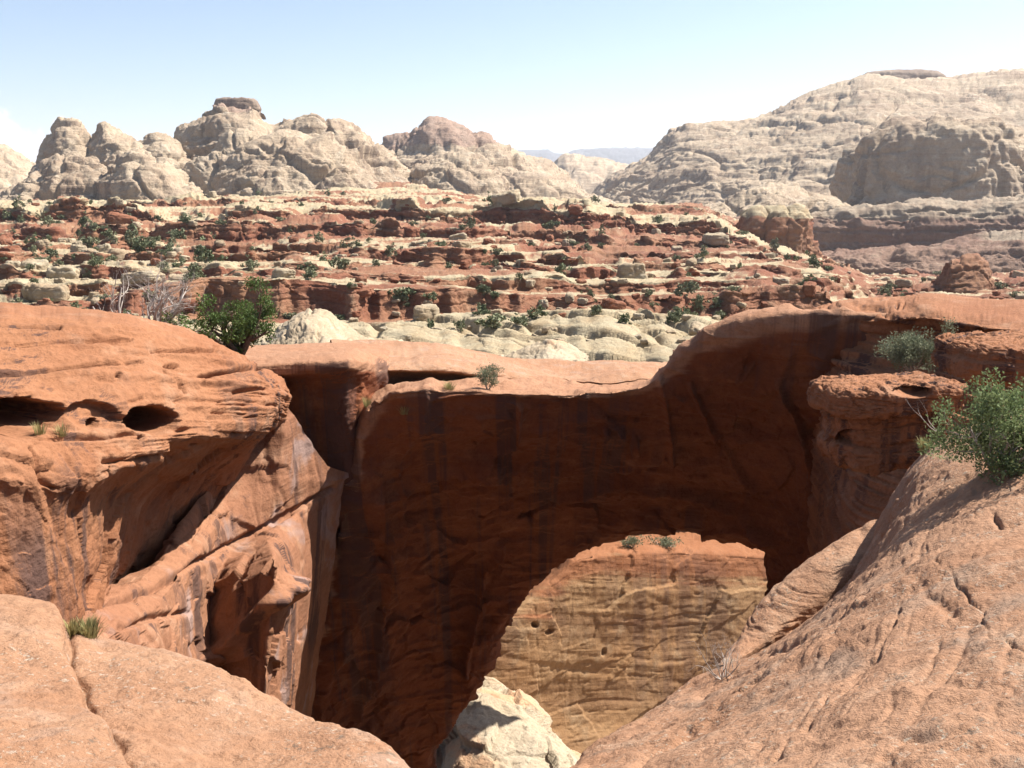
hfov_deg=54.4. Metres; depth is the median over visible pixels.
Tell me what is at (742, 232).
juniper bush
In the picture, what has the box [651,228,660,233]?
boulder
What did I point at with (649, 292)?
juniper bush
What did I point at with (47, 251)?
juniper bush
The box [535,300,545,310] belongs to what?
juniper bush
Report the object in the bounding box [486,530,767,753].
canyon wall
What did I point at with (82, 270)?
boulder
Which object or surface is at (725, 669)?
dead shrub
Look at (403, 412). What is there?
grass tuft
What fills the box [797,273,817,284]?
juniper bush
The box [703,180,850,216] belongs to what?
rock ledge
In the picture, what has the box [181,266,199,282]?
juniper bush
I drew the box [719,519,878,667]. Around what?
rock rib
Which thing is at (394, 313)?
boulder
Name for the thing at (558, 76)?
sky
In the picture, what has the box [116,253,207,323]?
dead tree
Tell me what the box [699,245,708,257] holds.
juniper bush
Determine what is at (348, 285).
juniper bush
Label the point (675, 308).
juniper bush
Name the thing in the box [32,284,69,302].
boulder
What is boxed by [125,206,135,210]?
boulder
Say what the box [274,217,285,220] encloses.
juniper bush
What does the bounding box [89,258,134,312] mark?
dead tree
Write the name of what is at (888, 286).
juniper bush
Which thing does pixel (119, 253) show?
boulder
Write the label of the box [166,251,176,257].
boulder
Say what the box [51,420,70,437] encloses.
grass tuft
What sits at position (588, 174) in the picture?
hills
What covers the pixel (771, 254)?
boulder
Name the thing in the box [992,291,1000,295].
boulder
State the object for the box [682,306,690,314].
juniper bush
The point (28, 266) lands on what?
juniper bush
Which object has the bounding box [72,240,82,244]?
boulder
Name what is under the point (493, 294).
juniper bush
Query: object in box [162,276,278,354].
pinyon tree
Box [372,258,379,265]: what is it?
juniper bush
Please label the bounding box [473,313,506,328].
juniper bush
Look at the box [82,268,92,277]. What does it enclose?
juniper bush
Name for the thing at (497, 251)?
juniper bush
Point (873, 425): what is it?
rock block
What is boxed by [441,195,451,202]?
juniper bush
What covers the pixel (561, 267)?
juniper bush
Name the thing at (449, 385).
grass tuft
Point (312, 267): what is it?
juniper bush
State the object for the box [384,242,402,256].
juniper bush
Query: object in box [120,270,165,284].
boulder
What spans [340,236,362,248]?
juniper bush
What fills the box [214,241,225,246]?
boulder
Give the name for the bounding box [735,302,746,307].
boulder
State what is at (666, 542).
sage bush
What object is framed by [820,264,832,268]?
boulder
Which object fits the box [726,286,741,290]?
juniper bush
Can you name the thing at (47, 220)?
juniper bush
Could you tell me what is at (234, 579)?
cliff
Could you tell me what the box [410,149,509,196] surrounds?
rock dome
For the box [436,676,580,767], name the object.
slickrock mound
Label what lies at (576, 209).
boulder
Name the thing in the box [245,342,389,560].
cliff
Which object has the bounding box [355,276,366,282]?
boulder
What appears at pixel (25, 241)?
juniper bush
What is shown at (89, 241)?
juniper bush
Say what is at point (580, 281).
boulder
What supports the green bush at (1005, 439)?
on the ground at (903, 647)
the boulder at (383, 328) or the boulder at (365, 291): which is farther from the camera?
the boulder at (365, 291)
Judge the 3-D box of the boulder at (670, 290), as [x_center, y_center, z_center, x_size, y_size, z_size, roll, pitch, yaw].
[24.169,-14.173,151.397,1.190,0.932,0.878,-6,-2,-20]
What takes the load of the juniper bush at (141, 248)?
on the terrain at (336, 221)
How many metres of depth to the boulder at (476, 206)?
391.93 m
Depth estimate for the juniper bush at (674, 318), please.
109.69 m
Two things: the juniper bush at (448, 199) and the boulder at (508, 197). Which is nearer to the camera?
the boulder at (508, 197)
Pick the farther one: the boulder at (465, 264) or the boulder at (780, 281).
the boulder at (465, 264)
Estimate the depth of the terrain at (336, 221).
203.67 m
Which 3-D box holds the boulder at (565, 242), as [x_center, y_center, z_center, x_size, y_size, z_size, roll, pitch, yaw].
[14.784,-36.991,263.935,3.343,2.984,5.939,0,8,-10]
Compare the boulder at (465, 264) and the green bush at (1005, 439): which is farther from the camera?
the boulder at (465, 264)
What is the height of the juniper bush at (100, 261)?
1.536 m
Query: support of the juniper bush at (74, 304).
on the terrain at (336, 221)
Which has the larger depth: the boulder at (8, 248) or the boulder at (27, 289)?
the boulder at (8, 248)
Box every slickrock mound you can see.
[261,308,402,344]
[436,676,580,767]
[499,339,588,360]
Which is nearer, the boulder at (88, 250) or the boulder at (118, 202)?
the boulder at (88, 250)
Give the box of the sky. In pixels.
[0,0,1023,161]
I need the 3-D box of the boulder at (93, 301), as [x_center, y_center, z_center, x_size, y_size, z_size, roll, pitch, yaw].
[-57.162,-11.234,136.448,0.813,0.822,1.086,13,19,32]
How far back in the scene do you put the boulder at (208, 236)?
272.92 m
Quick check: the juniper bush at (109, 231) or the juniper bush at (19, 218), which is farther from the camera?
the juniper bush at (19, 218)
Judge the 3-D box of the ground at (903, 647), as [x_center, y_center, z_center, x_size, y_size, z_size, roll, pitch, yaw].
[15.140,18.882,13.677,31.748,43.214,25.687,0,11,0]
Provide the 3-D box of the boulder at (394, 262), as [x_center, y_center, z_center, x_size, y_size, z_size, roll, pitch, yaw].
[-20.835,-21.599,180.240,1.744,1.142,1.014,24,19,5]
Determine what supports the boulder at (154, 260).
on the terrain at (336, 221)
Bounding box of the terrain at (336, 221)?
[0,181,1023,362]
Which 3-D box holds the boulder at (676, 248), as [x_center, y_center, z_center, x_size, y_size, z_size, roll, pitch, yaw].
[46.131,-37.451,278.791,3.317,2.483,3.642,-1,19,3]
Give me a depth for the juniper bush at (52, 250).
211.97 m
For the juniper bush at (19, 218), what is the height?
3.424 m
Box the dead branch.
[906,398,935,430]
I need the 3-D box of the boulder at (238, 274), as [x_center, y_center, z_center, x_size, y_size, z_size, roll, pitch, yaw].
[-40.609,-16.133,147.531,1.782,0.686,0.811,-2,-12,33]
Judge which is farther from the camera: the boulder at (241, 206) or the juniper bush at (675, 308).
the boulder at (241, 206)
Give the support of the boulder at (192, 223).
on the terrain at (336, 221)
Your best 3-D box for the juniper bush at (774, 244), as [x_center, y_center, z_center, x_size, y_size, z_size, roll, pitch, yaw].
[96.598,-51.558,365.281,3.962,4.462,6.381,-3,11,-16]
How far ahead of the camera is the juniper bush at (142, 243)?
206.56 m
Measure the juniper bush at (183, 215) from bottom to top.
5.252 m
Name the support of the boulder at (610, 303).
on the terrain at (336, 221)
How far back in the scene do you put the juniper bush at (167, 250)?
202.90 m
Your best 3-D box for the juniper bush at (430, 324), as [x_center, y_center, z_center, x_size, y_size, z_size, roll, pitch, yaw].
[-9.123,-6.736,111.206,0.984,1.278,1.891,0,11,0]
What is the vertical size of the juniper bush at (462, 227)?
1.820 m
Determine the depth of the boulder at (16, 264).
198.08 m
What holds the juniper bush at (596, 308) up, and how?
on the terrain at (336, 221)
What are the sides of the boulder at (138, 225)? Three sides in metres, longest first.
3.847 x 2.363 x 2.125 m
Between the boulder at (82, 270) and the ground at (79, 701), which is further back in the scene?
the boulder at (82, 270)
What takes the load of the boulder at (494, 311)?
on the terrain at (336, 221)
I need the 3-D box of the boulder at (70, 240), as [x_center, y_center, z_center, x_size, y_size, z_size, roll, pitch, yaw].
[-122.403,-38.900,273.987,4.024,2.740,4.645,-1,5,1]
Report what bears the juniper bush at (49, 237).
on the terrain at (336, 221)
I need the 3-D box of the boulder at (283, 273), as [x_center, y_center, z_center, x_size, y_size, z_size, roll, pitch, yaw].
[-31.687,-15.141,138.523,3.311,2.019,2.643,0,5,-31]
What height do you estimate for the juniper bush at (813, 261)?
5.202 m
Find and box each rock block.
[806,371,967,476]
[930,327,1023,387]
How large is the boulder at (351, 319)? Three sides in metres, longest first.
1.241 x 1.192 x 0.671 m
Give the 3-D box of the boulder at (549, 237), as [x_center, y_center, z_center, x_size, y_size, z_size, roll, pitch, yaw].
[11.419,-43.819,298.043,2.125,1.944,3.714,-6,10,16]
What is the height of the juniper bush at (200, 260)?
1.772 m
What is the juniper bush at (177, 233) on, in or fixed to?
on the terrain at (336, 221)
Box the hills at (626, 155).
[517,147,652,163]
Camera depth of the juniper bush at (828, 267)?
262.69 m
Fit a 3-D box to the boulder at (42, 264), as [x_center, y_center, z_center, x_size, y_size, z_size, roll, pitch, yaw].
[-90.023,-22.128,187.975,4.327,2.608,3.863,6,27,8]
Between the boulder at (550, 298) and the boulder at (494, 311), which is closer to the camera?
the boulder at (494, 311)
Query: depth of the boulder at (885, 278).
287.21 m
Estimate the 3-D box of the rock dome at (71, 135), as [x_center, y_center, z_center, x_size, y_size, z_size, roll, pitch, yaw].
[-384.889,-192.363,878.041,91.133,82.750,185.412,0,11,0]
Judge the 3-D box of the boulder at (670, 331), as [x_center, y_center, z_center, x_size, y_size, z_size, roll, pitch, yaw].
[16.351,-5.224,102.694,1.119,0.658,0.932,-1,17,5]
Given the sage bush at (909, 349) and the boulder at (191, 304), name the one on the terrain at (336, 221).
the boulder at (191, 304)
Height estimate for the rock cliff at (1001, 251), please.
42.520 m
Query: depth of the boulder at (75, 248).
223.59 m
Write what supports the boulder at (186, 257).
on the terrain at (336, 221)
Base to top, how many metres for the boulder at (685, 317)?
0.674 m
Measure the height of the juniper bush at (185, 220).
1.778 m
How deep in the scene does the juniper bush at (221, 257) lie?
191.11 m
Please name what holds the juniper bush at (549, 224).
on the terrain at (336, 221)
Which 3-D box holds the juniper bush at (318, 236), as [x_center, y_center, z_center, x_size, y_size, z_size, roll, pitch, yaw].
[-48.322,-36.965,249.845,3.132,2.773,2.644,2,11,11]
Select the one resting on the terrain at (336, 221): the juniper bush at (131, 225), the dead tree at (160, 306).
the juniper bush at (131, 225)
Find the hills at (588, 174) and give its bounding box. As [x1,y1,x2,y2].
[554,153,628,193]
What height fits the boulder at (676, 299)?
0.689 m
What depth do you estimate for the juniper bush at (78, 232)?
291.04 m
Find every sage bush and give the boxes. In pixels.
[472,363,504,389]
[617,535,644,547]
[645,535,683,548]
[872,317,958,371]
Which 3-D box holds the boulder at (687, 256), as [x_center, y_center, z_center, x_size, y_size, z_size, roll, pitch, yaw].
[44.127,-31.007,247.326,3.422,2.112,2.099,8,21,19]
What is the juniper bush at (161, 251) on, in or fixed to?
on the terrain at (336, 221)
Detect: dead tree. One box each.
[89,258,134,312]
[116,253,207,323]
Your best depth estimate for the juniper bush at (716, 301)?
134.44 m
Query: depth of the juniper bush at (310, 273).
138.63 m
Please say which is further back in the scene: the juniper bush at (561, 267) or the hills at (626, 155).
the hills at (626, 155)
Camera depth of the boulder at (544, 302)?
135.36 m
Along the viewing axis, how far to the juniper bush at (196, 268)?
144.27 m
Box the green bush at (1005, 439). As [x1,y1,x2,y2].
[916,366,1023,485]
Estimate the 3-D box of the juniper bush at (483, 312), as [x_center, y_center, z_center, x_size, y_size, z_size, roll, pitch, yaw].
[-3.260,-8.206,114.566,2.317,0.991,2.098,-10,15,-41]
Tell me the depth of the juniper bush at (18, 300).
146.54 m
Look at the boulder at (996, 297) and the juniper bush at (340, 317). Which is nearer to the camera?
the juniper bush at (340, 317)
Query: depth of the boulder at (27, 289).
147.91 m
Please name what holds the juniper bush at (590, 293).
on the terrain at (336, 221)
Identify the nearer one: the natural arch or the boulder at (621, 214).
the natural arch
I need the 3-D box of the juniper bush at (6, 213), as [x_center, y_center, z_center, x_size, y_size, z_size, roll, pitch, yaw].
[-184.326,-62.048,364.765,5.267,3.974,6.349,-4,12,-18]
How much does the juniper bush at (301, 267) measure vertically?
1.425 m
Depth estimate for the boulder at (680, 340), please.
97.06 m
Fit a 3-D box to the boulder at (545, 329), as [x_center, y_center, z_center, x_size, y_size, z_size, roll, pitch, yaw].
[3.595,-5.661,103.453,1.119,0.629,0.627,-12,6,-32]
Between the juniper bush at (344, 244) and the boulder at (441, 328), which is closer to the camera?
the boulder at (441, 328)
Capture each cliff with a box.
[0,302,291,624]
[79,408,348,716]
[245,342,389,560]
[732,194,1023,251]
[822,229,1023,274]
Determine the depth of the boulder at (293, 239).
252.47 m
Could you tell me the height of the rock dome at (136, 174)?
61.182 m
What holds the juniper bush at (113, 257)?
on the terrain at (336, 221)
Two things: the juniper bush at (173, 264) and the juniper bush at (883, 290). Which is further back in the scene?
the juniper bush at (883, 290)
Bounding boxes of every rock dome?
[0,144,35,188]
[0,153,107,200]
[31,117,91,169]
[87,121,144,166]
[94,148,203,200]
[138,132,190,168]
[179,128,378,195]
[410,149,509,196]
[506,171,615,203]
[829,113,1023,205]
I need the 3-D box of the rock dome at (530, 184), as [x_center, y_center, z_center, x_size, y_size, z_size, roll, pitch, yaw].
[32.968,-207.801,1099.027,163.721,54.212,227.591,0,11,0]
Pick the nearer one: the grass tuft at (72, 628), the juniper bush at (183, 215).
the grass tuft at (72, 628)
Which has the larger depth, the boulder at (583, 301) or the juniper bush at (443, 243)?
the juniper bush at (443, 243)
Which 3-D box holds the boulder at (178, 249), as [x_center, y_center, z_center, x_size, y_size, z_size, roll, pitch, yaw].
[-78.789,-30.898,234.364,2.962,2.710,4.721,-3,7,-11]
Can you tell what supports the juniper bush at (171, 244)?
on the terrain at (336, 221)
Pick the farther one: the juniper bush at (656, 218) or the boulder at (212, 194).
the boulder at (212, 194)
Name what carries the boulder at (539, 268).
on the terrain at (336, 221)
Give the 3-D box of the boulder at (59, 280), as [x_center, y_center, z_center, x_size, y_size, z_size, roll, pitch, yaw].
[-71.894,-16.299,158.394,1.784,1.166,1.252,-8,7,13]
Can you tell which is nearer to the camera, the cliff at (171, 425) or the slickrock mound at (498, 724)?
the cliff at (171, 425)
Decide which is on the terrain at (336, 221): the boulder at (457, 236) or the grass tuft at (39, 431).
the boulder at (457, 236)
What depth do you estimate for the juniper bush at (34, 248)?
227.30 m
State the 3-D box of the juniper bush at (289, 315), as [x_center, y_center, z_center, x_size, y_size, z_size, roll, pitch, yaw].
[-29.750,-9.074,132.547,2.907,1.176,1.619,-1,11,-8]
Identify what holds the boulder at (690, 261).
on the terrain at (336, 221)
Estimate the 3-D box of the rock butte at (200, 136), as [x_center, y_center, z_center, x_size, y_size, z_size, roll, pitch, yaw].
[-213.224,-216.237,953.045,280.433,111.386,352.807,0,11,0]
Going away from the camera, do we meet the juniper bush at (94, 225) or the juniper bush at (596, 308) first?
the juniper bush at (596, 308)
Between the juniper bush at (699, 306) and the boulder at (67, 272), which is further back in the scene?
the boulder at (67, 272)
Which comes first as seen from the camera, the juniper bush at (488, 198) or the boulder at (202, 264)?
the boulder at (202, 264)
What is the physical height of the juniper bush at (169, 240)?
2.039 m
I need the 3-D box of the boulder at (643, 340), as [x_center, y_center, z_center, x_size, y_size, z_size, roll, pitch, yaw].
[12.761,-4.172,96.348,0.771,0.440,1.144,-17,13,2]
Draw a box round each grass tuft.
[31,419,47,435]
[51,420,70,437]
[63,615,86,638]
[65,613,109,638]
[361,396,373,407]
[397,406,408,414]
[443,381,458,390]
[915,436,932,454]
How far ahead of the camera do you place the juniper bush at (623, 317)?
103.03 m
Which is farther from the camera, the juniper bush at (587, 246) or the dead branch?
the juniper bush at (587, 246)
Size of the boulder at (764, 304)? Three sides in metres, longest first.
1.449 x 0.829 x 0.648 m
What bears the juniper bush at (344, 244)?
on the terrain at (336, 221)
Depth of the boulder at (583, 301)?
132.03 m
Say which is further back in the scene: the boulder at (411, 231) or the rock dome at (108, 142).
the rock dome at (108, 142)
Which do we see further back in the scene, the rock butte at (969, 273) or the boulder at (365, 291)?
the rock butte at (969, 273)
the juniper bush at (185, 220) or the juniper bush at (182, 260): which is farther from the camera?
the juniper bush at (185, 220)
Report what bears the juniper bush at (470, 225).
on the terrain at (336, 221)
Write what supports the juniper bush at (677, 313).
on the terrain at (336, 221)
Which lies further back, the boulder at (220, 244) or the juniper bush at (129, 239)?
the juniper bush at (129, 239)
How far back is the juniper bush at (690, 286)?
135.94 m
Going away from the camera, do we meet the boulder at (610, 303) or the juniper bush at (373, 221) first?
the boulder at (610, 303)
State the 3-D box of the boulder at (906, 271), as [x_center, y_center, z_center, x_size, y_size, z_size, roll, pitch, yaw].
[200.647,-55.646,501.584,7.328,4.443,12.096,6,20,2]
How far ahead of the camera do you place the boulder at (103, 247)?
234.97 m
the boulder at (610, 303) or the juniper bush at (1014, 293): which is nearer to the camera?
the boulder at (610, 303)
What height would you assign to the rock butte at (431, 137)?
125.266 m
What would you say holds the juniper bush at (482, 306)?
on the terrain at (336, 221)
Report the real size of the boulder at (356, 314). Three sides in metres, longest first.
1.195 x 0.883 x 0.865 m
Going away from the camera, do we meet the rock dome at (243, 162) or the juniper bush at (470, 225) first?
the juniper bush at (470, 225)
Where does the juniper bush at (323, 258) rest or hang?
on the terrain at (336, 221)
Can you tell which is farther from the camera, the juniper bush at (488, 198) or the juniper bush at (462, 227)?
the juniper bush at (488, 198)
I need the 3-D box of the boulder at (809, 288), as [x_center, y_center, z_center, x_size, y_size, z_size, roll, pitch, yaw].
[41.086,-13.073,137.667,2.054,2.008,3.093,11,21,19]
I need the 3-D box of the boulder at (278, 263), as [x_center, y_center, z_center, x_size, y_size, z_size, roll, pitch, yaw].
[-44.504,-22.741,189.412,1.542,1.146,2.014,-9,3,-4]
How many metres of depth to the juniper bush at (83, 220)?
294.64 m
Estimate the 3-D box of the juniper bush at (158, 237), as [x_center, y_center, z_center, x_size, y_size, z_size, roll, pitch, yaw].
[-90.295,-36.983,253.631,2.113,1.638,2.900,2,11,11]
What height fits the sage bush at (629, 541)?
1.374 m
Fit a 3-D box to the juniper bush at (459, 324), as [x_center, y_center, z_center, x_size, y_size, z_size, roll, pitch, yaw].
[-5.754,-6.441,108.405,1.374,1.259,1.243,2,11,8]
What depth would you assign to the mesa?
1314.66 m
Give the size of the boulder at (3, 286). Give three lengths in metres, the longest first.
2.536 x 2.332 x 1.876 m
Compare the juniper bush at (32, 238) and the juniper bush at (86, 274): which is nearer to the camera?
the juniper bush at (86, 274)
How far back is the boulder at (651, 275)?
179.58 m
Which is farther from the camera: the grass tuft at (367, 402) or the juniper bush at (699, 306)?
the juniper bush at (699, 306)
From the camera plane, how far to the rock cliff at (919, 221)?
702.09 m
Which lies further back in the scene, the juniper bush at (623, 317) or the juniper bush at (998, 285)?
the juniper bush at (998, 285)
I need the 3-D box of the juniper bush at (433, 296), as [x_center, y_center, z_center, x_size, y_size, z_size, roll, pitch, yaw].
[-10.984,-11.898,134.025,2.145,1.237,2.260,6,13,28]
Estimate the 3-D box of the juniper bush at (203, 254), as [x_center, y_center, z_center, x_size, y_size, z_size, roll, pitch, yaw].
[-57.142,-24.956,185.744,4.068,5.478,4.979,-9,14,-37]
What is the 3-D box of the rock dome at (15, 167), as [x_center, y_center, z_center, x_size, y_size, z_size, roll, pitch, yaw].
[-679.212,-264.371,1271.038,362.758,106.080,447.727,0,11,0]
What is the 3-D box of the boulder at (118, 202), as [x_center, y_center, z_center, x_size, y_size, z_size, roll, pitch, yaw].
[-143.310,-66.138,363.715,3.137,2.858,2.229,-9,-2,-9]
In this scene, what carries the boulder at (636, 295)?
on the terrain at (336, 221)
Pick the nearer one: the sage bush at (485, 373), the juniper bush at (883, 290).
the sage bush at (485, 373)
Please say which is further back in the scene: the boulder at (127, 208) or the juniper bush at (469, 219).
the boulder at (127, 208)
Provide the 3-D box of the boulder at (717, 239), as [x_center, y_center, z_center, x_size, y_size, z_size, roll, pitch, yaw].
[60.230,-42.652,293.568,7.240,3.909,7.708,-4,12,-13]
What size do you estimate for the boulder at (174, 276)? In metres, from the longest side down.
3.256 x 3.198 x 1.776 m
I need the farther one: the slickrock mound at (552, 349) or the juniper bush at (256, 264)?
the juniper bush at (256, 264)
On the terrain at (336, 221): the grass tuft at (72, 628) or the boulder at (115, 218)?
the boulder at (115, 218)
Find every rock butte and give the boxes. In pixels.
[173,97,411,182]
[381,116,629,203]
[734,203,823,259]
[934,253,997,293]
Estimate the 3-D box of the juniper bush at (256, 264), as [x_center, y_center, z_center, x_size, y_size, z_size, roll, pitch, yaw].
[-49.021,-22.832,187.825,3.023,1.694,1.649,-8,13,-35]
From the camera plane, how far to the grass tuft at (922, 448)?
16.24 m
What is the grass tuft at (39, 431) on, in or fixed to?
on the cliff at (171, 425)
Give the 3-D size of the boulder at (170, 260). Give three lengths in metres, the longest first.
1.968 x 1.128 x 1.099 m
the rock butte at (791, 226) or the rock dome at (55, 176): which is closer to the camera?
the rock butte at (791, 226)
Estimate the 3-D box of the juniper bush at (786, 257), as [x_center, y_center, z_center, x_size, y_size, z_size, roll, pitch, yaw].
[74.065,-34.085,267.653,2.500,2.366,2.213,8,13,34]
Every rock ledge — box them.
[330,339,667,384]
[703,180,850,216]
[803,293,1023,558]
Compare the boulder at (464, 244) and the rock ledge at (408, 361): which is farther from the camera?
the boulder at (464, 244)
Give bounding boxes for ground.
[0,594,409,767]
[570,415,1023,767]
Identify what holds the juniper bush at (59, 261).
on the terrain at (336, 221)
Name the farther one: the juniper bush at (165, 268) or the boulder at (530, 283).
the juniper bush at (165, 268)
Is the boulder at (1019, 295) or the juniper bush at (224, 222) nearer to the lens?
the boulder at (1019, 295)
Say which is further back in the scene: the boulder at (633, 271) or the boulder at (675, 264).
the boulder at (675, 264)
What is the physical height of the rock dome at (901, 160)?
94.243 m
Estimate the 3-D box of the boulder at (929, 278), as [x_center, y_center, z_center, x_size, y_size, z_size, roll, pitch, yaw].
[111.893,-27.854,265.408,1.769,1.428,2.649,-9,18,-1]
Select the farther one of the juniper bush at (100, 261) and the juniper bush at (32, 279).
the juniper bush at (100, 261)
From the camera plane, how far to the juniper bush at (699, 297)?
134.18 m
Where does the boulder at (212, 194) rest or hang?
on the terrain at (336, 221)
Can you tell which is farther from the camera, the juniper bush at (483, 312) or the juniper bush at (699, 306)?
the juniper bush at (699, 306)
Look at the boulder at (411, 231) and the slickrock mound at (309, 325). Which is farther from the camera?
the boulder at (411, 231)
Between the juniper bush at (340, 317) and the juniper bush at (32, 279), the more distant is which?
the juniper bush at (32, 279)
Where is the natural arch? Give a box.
[311,303,886,767]
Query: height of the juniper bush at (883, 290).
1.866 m
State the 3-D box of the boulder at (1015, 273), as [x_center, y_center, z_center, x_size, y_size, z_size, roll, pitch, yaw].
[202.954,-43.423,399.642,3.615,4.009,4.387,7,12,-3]
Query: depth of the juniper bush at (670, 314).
110.45 m
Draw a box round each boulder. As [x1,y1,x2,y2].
[0,235,12,244]
[0,245,21,251]
[0,252,13,257]
[0,283,7,294]
[5,260,20,267]
[21,258,48,269]
[21,282,49,301]
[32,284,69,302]
[36,239,49,248]
[46,266,79,278]
[53,278,65,283]
[58,238,75,242]
[70,244,86,252]
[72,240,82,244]
[77,267,85,273]
[84,249,96,252]
[89,291,98,297]
[91,299,98,304]
[96,243,110,251]
[104,248,130,259]
[105,212,137,224]
[115,199,123,206]
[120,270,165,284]
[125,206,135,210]
[128,269,144,272]
[132,222,140,228]
[150,258,160,265]
[165,259,175,262]
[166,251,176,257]
[168,273,187,280]
[172,247,183,253]
[177,299,200,310]
[179,255,189,260]
[186,220,197,226]
[197,233,212,240]
[197,262,205,269]
[208,191,216,197]
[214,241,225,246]
[215,248,228,253]
[233,272,242,276]
[235,204,245,209]
[271,268,295,277]
[274,261,281,266]
[289,237,298,242]
[348,317,358,322]
[352,311,360,317]
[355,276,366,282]
[356,286,374,297]
[379,326,387,330]
[389,278,399,281]
[392,260,401,265]
[392,311,399,316]
[402,226,419,237]
[413,303,439,321]
[430,327,445,329]
[449,233,466,239]
[452,241,471,247]
[460,259,471,269]
[473,204,482,208]
[483,238,493,244]
[488,309,502,314]
[491,189,520,205]
[491,265,502,269]
[525,279,535,287]
[533,266,544,270]
[538,299,548,308]
[542,326,550,332]
[546,234,553,240]
[546,296,554,301]
[562,239,575,245]
[565,292,573,303]
[568,204,582,214]
[575,279,586,283]
[577,298,587,304]
[602,298,625,309]
[616,212,623,216]
[616,263,647,278]
[617,279,627,283]
[631,293,639,298]
[633,313,644,319]
[640,338,647,343]
[648,273,655,277]
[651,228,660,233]
[662,241,673,247]
[665,329,675,334]
[667,288,674,292]
[671,245,682,250]
[671,261,680,268]
[671,296,681,301]
[677,338,686,342]
[682,314,691,320]
[683,254,693,258]
[685,258,696,265]
[688,321,706,335]
[702,232,729,245]
[712,315,720,319]
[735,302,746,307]
[761,301,767,306]
[764,252,775,257]
[773,277,789,284]
[803,281,816,296]
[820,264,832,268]
[874,276,890,280]
[895,279,912,287]
[901,268,919,275]
[927,276,935,280]
[989,296,1003,299]
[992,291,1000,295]
[1012,270,1023,277]
[1015,293,1023,298]
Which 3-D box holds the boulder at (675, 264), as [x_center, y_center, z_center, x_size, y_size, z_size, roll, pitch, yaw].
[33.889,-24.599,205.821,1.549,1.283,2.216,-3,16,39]
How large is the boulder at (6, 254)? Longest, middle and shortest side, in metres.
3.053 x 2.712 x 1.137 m
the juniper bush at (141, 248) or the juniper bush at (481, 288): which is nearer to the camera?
the juniper bush at (481, 288)
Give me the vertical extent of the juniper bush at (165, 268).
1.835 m
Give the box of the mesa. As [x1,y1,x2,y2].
[592,68,1023,204]
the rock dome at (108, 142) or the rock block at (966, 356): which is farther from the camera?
the rock dome at (108, 142)
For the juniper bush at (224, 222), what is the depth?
289.43 m
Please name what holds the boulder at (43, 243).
on the terrain at (336, 221)
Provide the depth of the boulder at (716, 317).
118.82 m
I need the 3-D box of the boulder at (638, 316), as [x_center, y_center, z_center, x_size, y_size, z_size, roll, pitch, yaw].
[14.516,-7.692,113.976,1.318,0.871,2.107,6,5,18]
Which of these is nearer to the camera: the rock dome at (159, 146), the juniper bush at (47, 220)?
the juniper bush at (47, 220)
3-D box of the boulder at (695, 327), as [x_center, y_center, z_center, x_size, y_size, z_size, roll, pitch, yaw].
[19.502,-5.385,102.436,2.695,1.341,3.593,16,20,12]
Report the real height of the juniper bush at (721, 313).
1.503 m
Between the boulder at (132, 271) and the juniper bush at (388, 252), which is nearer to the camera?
the boulder at (132, 271)
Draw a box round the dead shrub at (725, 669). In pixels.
[681,622,746,680]
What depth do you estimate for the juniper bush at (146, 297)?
134.29 m
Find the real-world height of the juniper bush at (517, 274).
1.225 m
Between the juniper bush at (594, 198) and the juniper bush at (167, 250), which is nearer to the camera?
the juniper bush at (167, 250)
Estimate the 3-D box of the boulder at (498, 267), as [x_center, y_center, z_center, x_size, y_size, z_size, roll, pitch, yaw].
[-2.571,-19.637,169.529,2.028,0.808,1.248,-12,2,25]
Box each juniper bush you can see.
[1,210,13,219]
[11,195,31,207]
[11,294,22,302]
[16,213,24,221]
[23,235,30,243]
[25,263,35,269]
[28,245,36,251]
[29,274,38,282]
[30,231,39,241]
[39,210,52,225]
[42,234,51,241]
[42,247,54,256]
[44,244,58,256]
[54,255,63,264]
[70,301,81,307]
[75,227,84,234]
[77,210,91,226]
[78,235,99,247]
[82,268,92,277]
[87,253,99,266]
[88,221,98,230]
[88,259,103,264]
[105,254,117,260]
[106,228,116,238]
[124,227,139,245]
[128,219,135,229]
[129,239,146,252]
[133,236,155,251]
[142,288,156,299]
[153,236,162,241]
[155,249,163,254]
[156,262,169,271]
[163,248,172,255]
[164,237,179,248]
[164,238,175,242]
[170,227,186,239]
[171,262,179,266]
[175,253,185,264]
[179,208,191,218]
[179,217,189,222]
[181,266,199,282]
[187,262,203,277]
[193,255,207,261]
[194,236,214,262]
[216,218,226,224]
[217,251,227,260]
[240,254,255,270]
[244,258,259,266]
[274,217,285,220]
[281,312,296,319]
[296,264,306,269]
[302,267,317,279]
[307,265,318,270]
[314,231,324,241]
[315,251,329,261]
[328,255,350,269]
[335,314,345,319]
[339,243,348,247]
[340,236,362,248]
[346,279,356,288]
[370,218,376,223]
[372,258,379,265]
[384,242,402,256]
[386,286,415,300]
[421,291,437,299]
[427,318,434,327]
[433,240,446,245]
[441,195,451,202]
[452,319,465,330]
[459,224,466,229]
[463,216,475,224]
[466,223,474,227]
[472,309,490,314]
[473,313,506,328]
[475,278,490,295]
[475,302,487,311]
[482,191,492,205]
[489,259,498,265]
[490,247,502,254]
[490,291,498,298]
[508,315,529,325]
[515,272,522,279]
[526,307,547,319]
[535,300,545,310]
[541,220,554,228]
[554,256,571,274]
[569,241,579,245]
[580,239,591,250]
[580,287,594,297]
[589,298,601,315]
[590,195,599,202]
[618,312,631,324]
[645,289,652,296]
[652,215,662,222]
[666,311,673,323]
[671,314,679,322]
[672,254,680,259]
[672,306,681,311]
[674,272,699,297]
[674,309,689,319]
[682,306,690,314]
[688,299,704,310]
[692,294,703,306]
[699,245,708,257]
[705,292,722,307]
[714,310,725,318]
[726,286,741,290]
[736,230,746,234]
[769,237,779,249]
[783,253,791,259]
[793,250,822,268]
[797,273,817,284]
[825,266,833,270]
[875,286,890,294]
[883,283,891,292]
[994,282,1008,288]
[1009,291,1023,297]

